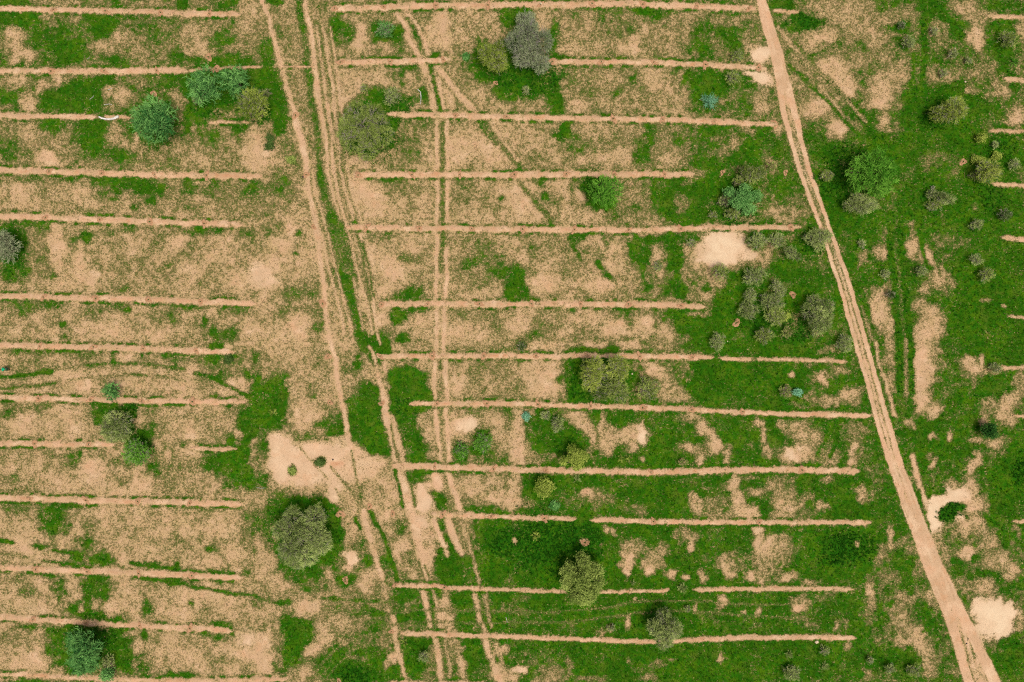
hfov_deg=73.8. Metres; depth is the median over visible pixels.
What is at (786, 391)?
shrub
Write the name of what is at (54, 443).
planting strip
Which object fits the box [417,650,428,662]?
shrub
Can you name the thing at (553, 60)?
planting basin
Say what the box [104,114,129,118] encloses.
planting strip
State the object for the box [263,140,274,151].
shrub
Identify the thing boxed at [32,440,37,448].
planting basin
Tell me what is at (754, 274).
shrub
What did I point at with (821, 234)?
shrub
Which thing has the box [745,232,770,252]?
shrub
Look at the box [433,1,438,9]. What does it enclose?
planting basin
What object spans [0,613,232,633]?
planting strip
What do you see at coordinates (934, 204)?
shrub
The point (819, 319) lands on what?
thorn tree
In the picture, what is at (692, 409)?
planting basin
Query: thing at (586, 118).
planting strip
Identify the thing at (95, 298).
planting basin
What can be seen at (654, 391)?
shrub
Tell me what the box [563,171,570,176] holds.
planting basin
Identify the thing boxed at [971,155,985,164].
shrub
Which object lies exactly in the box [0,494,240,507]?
planting strip
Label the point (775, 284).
shrub
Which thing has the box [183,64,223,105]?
acacia tree
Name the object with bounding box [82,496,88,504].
planting basin
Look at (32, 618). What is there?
planting basin
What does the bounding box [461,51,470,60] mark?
shrub
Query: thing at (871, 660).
shrub
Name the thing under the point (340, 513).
planting basin
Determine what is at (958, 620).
dirt road
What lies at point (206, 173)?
planting basin
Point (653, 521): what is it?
planting basin
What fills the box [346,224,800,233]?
planting strip
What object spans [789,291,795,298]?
planting basin
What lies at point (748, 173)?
shrub
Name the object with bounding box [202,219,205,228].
planting basin
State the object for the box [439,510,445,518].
planting basin
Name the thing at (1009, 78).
planting strip
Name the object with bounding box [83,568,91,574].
planting basin
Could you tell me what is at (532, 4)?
planting strip
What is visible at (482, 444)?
shrub
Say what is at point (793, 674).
shrub
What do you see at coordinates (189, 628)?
planting basin
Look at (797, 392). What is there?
shrub
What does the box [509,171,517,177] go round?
planting basin
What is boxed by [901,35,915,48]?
shrub
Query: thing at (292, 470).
shrub
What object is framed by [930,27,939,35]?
shrub
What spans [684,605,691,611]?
shrub
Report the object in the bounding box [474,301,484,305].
planting basin
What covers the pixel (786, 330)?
shrub
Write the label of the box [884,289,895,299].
shrub
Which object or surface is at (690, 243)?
shrub
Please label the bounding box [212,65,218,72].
planting basin
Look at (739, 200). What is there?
broadleaf tree
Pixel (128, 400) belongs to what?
planting strip
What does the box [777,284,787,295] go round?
shrub
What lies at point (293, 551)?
thorn tree
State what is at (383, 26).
shrub
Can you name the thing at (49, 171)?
planting basin
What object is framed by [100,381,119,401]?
shrub
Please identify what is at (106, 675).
shrub
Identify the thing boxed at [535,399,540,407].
planting basin
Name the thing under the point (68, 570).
planting strip
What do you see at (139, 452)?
bushy tree
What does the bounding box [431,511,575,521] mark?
planting strip
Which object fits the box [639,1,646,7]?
planting basin
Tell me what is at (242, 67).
planting strip
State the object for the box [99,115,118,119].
log
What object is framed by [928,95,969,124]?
thorn tree
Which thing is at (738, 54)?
shrub
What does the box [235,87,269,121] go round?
bushy tree
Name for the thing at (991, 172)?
thorn tree
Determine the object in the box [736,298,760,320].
shrub
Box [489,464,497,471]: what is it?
planting basin
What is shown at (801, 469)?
planting basin
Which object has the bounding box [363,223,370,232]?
planting basin
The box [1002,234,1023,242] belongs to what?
planting strip
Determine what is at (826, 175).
shrub
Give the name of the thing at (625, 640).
planting strip
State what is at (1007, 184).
planting strip
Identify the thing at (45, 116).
planting strip
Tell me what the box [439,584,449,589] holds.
planting basin
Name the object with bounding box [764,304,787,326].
shrub
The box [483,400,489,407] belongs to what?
planting basin
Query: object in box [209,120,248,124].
planting strip
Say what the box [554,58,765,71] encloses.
planting strip
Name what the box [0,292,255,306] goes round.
planting strip
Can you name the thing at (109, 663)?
dead bush
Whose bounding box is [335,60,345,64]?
planting basin
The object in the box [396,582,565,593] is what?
planting strip
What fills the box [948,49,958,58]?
shrub
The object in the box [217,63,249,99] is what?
acacia tree
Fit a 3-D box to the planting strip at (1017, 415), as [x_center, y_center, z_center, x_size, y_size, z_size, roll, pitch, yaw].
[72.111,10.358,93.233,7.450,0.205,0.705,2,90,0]
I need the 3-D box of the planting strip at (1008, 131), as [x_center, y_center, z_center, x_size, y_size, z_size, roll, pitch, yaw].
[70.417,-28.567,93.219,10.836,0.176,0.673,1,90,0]
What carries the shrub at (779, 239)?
on the ground at (334, 482)
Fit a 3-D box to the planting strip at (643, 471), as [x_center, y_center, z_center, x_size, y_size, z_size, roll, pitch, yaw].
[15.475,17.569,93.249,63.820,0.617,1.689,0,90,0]
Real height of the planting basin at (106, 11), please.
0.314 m
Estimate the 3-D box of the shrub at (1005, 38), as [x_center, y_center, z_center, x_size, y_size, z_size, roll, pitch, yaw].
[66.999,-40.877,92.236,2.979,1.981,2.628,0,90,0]
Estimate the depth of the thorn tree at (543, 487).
91.55 m
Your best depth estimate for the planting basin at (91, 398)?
93.23 m
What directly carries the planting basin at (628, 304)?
on the ground at (334, 482)
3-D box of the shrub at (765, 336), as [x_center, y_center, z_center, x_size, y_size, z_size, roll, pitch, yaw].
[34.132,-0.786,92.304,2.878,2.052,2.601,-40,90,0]
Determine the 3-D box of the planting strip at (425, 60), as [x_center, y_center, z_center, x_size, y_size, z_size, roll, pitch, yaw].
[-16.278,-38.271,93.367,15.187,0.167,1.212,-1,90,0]
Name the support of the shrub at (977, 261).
on the ground at (334, 482)
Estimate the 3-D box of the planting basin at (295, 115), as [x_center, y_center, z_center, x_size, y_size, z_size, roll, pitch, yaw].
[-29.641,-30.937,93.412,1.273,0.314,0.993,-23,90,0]
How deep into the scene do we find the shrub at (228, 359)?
92.72 m
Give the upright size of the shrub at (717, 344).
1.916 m
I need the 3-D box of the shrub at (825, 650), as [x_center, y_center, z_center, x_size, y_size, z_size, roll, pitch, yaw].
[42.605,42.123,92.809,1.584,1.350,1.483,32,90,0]
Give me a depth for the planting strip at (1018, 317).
93.19 m
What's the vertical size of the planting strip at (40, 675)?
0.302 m
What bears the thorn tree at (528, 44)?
on the ground at (334, 482)
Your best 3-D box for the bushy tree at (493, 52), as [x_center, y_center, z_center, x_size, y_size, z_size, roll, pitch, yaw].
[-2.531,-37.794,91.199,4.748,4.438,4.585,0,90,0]
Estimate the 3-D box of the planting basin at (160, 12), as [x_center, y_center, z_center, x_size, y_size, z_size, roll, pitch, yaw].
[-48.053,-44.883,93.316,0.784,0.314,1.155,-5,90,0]
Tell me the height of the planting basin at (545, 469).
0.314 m
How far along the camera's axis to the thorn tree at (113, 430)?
90.89 m
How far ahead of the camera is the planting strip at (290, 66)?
93.47 m
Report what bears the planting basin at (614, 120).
on the ground at (334, 482)
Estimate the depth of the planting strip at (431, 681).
93.25 m
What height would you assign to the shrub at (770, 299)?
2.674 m
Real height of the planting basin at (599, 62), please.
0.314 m
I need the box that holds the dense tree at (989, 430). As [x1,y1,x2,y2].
[979,422,999,439]
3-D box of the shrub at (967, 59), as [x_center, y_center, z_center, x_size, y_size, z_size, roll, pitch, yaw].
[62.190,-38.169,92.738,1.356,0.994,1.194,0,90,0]
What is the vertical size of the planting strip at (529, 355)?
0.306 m
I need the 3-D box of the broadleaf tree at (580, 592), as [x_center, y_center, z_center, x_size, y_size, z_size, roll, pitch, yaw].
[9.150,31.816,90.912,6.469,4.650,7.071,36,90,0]
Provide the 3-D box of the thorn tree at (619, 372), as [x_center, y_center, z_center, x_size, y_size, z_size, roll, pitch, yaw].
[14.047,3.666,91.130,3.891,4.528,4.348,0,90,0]
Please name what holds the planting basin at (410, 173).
on the ground at (334, 482)
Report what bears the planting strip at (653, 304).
on the ground at (334, 482)
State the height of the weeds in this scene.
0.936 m
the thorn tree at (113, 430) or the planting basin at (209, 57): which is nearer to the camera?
the thorn tree at (113, 430)
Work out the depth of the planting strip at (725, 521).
93.04 m
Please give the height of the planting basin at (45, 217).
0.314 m
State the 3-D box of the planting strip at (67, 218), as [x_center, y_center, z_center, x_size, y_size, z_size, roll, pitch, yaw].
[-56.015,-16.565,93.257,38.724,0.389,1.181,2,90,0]
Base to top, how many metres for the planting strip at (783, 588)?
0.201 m
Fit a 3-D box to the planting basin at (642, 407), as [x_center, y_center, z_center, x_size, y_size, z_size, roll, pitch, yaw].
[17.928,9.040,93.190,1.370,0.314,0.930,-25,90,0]
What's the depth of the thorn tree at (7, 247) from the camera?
91.04 m
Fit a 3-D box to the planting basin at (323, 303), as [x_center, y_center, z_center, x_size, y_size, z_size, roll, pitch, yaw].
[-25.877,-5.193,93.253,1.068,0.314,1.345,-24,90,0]
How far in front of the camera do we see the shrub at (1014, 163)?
92.60 m
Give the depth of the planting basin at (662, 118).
93.09 m
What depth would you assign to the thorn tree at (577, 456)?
91.18 m
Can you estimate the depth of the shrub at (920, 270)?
92.47 m
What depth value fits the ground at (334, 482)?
93.30 m
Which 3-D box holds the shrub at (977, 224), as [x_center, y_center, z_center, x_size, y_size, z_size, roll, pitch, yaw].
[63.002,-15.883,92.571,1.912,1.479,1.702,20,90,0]
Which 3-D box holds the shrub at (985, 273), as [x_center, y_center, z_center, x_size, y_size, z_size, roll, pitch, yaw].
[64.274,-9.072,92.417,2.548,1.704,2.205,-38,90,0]
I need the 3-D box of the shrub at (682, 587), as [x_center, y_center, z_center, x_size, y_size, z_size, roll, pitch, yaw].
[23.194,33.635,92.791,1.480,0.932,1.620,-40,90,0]
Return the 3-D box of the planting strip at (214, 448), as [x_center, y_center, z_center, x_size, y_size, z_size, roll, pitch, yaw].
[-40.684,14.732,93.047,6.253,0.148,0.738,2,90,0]
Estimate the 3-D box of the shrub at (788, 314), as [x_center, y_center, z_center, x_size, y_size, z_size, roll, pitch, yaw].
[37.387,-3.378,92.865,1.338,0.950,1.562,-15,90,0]
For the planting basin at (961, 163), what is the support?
on the ground at (334, 482)
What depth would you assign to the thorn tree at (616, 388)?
90.95 m
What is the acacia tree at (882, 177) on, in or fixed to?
on the ground at (334, 482)
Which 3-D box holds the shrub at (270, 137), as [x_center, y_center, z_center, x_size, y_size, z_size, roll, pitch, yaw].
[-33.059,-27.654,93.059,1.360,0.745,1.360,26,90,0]
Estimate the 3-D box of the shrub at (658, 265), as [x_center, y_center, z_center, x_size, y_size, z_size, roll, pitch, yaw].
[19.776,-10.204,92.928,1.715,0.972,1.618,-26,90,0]
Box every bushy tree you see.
[121,438,151,465]
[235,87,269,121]
[476,37,509,75]
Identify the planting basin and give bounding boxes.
[29,616,35,621]
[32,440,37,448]
[32,566,38,572]
[35,395,42,402]
[41,215,48,220]
[46,168,52,174]
[47,68,54,73]
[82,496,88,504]
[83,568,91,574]
[85,396,93,402]
[91,295,98,301]
[100,68,108,73]
[101,7,110,14]
[135,497,140,504]
[140,345,146,351]
[145,296,152,302]
[147,217,152,225]
[158,9,162,16]
[187,623,192,632]
[188,572,196,578]
[189,396,195,405]
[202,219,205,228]
[204,170,208,180]
[205,53,211,60]
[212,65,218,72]
[292,112,299,119]
[319,299,326,307]
[324,353,331,359]
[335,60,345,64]
[336,510,345,517]
[342,576,347,584]
[354,171,362,177]
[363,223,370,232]
[408,171,414,178]
[429,351,435,359]
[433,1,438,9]
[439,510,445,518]
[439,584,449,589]
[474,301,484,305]
[481,352,486,359]
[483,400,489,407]
[486,0,489,9]
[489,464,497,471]
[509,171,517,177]
[520,225,525,233]
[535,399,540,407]
[540,514,547,522]
[542,467,549,472]
[549,57,555,64]
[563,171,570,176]
[571,225,576,233]
[581,540,589,545]
[588,0,596,7]
[597,59,605,64]
[610,113,616,123]
[624,301,631,307]
[637,351,641,361]
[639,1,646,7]
[639,404,647,410]
[651,517,656,524]
[659,116,664,122]
[676,224,684,231]
[676,303,684,307]
[688,407,694,412]
[703,61,708,69]
[732,318,739,326]
[787,223,793,230]
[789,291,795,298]
[798,465,804,472]
[959,158,966,165]
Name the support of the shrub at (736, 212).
on the ground at (334, 482)
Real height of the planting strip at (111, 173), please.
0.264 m
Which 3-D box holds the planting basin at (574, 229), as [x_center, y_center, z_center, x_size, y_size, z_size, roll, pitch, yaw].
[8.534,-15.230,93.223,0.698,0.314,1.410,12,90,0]
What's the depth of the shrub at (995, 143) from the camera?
92.62 m
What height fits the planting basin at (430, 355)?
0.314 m
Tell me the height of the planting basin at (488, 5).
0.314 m
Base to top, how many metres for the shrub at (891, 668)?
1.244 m
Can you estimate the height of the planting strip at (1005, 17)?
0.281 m
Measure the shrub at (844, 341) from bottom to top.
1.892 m
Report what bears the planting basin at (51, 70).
on the ground at (334, 482)
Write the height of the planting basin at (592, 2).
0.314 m
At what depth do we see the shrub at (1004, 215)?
92.43 m
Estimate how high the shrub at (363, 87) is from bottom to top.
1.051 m
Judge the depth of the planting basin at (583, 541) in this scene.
93.18 m
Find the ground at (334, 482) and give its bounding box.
[0,0,1023,681]
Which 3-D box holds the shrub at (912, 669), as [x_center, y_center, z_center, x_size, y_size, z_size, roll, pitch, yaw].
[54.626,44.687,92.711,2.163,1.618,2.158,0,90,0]
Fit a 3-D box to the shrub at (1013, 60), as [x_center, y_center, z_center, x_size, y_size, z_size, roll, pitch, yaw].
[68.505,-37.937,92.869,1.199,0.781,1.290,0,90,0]
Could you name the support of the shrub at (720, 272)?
on the ground at (334, 482)
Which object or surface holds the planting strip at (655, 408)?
on the ground at (334, 482)
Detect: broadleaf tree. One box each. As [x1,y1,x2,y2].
[558,550,606,608]
[722,183,763,216]
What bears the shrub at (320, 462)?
on the ground at (334, 482)
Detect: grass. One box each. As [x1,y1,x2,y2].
[0,0,1023,681]
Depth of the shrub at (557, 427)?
92.39 m
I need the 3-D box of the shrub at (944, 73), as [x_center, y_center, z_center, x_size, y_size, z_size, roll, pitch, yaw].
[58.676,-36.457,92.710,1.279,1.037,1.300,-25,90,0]
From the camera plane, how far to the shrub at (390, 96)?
92.32 m
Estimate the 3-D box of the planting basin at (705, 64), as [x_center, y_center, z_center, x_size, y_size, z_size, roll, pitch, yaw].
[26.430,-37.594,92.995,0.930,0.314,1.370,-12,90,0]
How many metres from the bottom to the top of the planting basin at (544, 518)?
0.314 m
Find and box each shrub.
[98,667,115,681]
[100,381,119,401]
[222,353,233,365]
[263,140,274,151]
[265,133,274,143]
[285,155,295,163]
[287,464,296,476]
[314,457,326,467]
[360,83,367,91]
[374,19,395,37]
[382,86,401,106]
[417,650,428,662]
[452,441,468,459]
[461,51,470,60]
[471,430,492,452]
[515,342,527,352]
[521,411,531,421]
[539,411,550,419]
[548,500,559,512]
[551,414,564,432]
[607,623,615,631]
[634,376,662,403]
[651,260,663,270]
[677,459,687,466]
[677,583,686,592]
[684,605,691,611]
[686,238,696,248]
[699,92,719,110]
[708,210,717,219]
[708,263,730,281]
[709,331,725,350]
[718,194,729,208]
[724,69,742,86]
[724,207,740,219]
[731,47,743,61]
[731,175,744,186]
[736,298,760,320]
[738,165,766,184]
[741,267,768,286]
[743,287,756,303]
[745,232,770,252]
[754,327,774,345]
[758,290,784,310]
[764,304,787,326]
[766,161,777,171]
[767,230,786,248]
[769,278,782,291]
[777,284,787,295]
[779,385,790,396]
[780,325,794,338]
[781,664,801,680]
[782,310,791,321]
[784,245,803,261]
[784,650,792,658]
[791,387,802,396]
[802,226,833,251]
[819,170,833,182]
[819,644,829,655]
[822,661,829,669]
[833,332,854,352]
[841,192,878,215]
[856,238,865,248]
[866,655,875,663]
[878,269,890,279]
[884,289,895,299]
[884,662,895,673]
[896,20,905,29]
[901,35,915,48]
[905,662,922,677]
[915,265,928,276]
[923,199,942,210]
[926,189,955,204]
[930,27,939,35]
[939,68,949,78]
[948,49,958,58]
[965,57,972,64]
[967,168,981,181]
[967,219,983,229]
[969,254,983,265]
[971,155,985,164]
[974,131,987,142]
[977,264,995,282]
[988,362,1002,372]
[991,150,1002,161]
[992,140,998,149]
[996,207,1012,221]
[998,30,1019,47]
[1008,157,1021,170]
[1010,58,1019,66]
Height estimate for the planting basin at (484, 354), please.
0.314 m
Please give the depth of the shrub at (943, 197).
92.55 m
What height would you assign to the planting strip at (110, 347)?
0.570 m
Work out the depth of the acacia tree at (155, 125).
89.56 m
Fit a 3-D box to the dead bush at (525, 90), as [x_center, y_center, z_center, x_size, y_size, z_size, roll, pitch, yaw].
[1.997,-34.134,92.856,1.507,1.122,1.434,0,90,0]
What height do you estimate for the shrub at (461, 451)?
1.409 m
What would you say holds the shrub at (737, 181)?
on the ground at (334, 482)
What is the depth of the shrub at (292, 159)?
93.05 m
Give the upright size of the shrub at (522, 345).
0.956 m
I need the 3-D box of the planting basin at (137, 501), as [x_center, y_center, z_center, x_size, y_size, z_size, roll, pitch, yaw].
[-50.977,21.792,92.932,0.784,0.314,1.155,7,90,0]
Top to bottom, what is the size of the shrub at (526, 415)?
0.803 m
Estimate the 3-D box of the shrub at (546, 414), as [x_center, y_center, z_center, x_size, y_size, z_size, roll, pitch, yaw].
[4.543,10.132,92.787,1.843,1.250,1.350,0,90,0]
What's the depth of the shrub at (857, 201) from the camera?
91.55 m
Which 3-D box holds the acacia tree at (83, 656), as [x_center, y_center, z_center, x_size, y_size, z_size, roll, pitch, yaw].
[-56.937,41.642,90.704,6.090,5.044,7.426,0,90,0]
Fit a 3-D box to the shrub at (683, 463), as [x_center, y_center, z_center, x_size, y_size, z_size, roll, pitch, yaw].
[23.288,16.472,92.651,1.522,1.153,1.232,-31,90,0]
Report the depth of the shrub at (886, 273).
92.61 m
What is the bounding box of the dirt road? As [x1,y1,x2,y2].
[753,0,1004,681]
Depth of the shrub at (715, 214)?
92.69 m
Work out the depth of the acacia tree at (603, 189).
90.20 m
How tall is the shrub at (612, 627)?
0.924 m
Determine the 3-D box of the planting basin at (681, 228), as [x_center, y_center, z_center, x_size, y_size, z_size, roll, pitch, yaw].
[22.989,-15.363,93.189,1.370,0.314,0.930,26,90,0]
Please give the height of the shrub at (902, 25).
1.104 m
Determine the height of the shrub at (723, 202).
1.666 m
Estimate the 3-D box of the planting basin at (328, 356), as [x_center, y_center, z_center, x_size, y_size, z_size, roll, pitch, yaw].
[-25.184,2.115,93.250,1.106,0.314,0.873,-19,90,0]
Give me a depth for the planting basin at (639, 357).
93.28 m
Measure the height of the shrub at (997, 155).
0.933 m
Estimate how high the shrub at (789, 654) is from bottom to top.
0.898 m
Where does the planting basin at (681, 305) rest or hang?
on the ground at (334, 482)
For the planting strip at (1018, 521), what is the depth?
93.22 m
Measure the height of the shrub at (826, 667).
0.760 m
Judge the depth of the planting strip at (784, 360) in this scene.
93.17 m
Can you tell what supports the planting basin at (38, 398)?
on the ground at (334, 482)
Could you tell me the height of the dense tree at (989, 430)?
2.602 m
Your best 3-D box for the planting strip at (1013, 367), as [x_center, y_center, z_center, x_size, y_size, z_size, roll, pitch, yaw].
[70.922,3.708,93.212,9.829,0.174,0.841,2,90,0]
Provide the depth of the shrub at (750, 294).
92.37 m
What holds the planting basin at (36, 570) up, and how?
on the ground at (334, 482)
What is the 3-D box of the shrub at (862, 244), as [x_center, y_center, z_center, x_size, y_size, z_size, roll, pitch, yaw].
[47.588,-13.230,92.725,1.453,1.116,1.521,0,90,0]
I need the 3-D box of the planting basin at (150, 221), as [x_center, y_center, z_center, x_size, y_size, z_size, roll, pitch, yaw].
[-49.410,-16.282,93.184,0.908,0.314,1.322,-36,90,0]
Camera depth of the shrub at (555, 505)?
92.97 m
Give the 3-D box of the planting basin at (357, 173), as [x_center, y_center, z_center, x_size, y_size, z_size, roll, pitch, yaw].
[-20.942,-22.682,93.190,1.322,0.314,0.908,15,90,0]
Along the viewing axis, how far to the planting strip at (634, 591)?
93.15 m
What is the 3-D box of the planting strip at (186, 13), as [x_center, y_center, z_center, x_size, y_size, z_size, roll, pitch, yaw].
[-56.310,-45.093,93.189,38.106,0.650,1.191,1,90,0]
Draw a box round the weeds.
[0,0,1023,681]
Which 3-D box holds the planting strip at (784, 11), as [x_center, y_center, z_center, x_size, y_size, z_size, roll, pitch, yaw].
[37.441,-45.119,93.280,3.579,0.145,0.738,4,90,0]
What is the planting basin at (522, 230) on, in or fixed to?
on the ground at (334, 482)
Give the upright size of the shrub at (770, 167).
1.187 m
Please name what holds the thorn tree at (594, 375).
on the ground at (334, 482)
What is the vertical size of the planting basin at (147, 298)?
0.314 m
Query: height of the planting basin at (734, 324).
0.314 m
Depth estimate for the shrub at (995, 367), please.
92.42 m
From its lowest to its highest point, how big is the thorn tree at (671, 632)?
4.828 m
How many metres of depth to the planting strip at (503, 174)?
93.30 m
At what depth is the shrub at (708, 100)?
92.68 m
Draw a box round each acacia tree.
[63,626,106,679]
[126,93,178,145]
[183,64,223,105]
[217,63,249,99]
[586,173,624,209]
[845,143,899,199]
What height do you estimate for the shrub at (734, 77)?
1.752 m
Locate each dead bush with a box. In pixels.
[101,653,114,669]
[262,88,272,96]
[523,85,531,94]
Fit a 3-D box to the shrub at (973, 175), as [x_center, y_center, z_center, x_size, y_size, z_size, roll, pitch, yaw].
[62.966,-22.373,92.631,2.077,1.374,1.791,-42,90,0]
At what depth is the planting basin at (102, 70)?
93.14 m
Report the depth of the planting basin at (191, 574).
93.06 m
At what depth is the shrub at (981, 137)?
92.44 m
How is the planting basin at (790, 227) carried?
on the ground at (334, 482)
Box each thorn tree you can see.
[0,229,23,266]
[98,409,133,443]
[270,502,334,571]
[335,97,394,162]
[504,9,554,74]
[534,476,555,499]
[559,443,589,471]
[579,354,607,392]
[589,377,630,403]
[604,353,630,383]
[647,607,683,651]
[801,294,835,336]
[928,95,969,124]
[975,157,1004,186]
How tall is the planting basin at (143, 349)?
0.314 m
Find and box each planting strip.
[0,5,239,18]
[0,66,187,74]
[0,112,97,120]
[0,166,260,179]
[0,212,242,228]
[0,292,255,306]
[0,342,233,355]
[0,394,244,405]
[0,439,114,447]
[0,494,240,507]
[0,563,243,580]
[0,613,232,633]
[0,670,286,681]
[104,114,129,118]
[188,65,261,71]
[190,446,236,451]
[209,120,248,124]
[279,65,313,67]
[331,0,755,12]
[339,56,448,65]
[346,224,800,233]
[355,170,694,178]
[377,352,713,360]
[381,300,704,309]
[387,110,776,127]
[389,680,488,681]
[392,461,858,475]
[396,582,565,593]
[401,629,856,644]
[409,400,870,418]
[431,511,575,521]
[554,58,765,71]
[590,516,871,525]
[599,588,669,594]
[693,585,853,591]
[719,356,847,363]
[773,8,798,13]
[987,13,1023,20]
[988,129,1023,133]
[991,181,1023,188]
[998,364,1023,370]
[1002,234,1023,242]
[1004,75,1023,83]
[1008,314,1023,319]
[1012,519,1023,524]
[1013,413,1023,418]
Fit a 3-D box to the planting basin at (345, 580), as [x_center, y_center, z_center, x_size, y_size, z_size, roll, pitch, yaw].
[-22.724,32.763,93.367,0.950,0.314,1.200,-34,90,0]
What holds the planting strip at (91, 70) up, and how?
on the ground at (334, 482)
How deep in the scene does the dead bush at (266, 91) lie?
92.91 m
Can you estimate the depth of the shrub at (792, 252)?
91.88 m
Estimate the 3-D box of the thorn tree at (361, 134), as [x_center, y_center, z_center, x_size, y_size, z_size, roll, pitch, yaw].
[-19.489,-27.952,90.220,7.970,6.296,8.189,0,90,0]

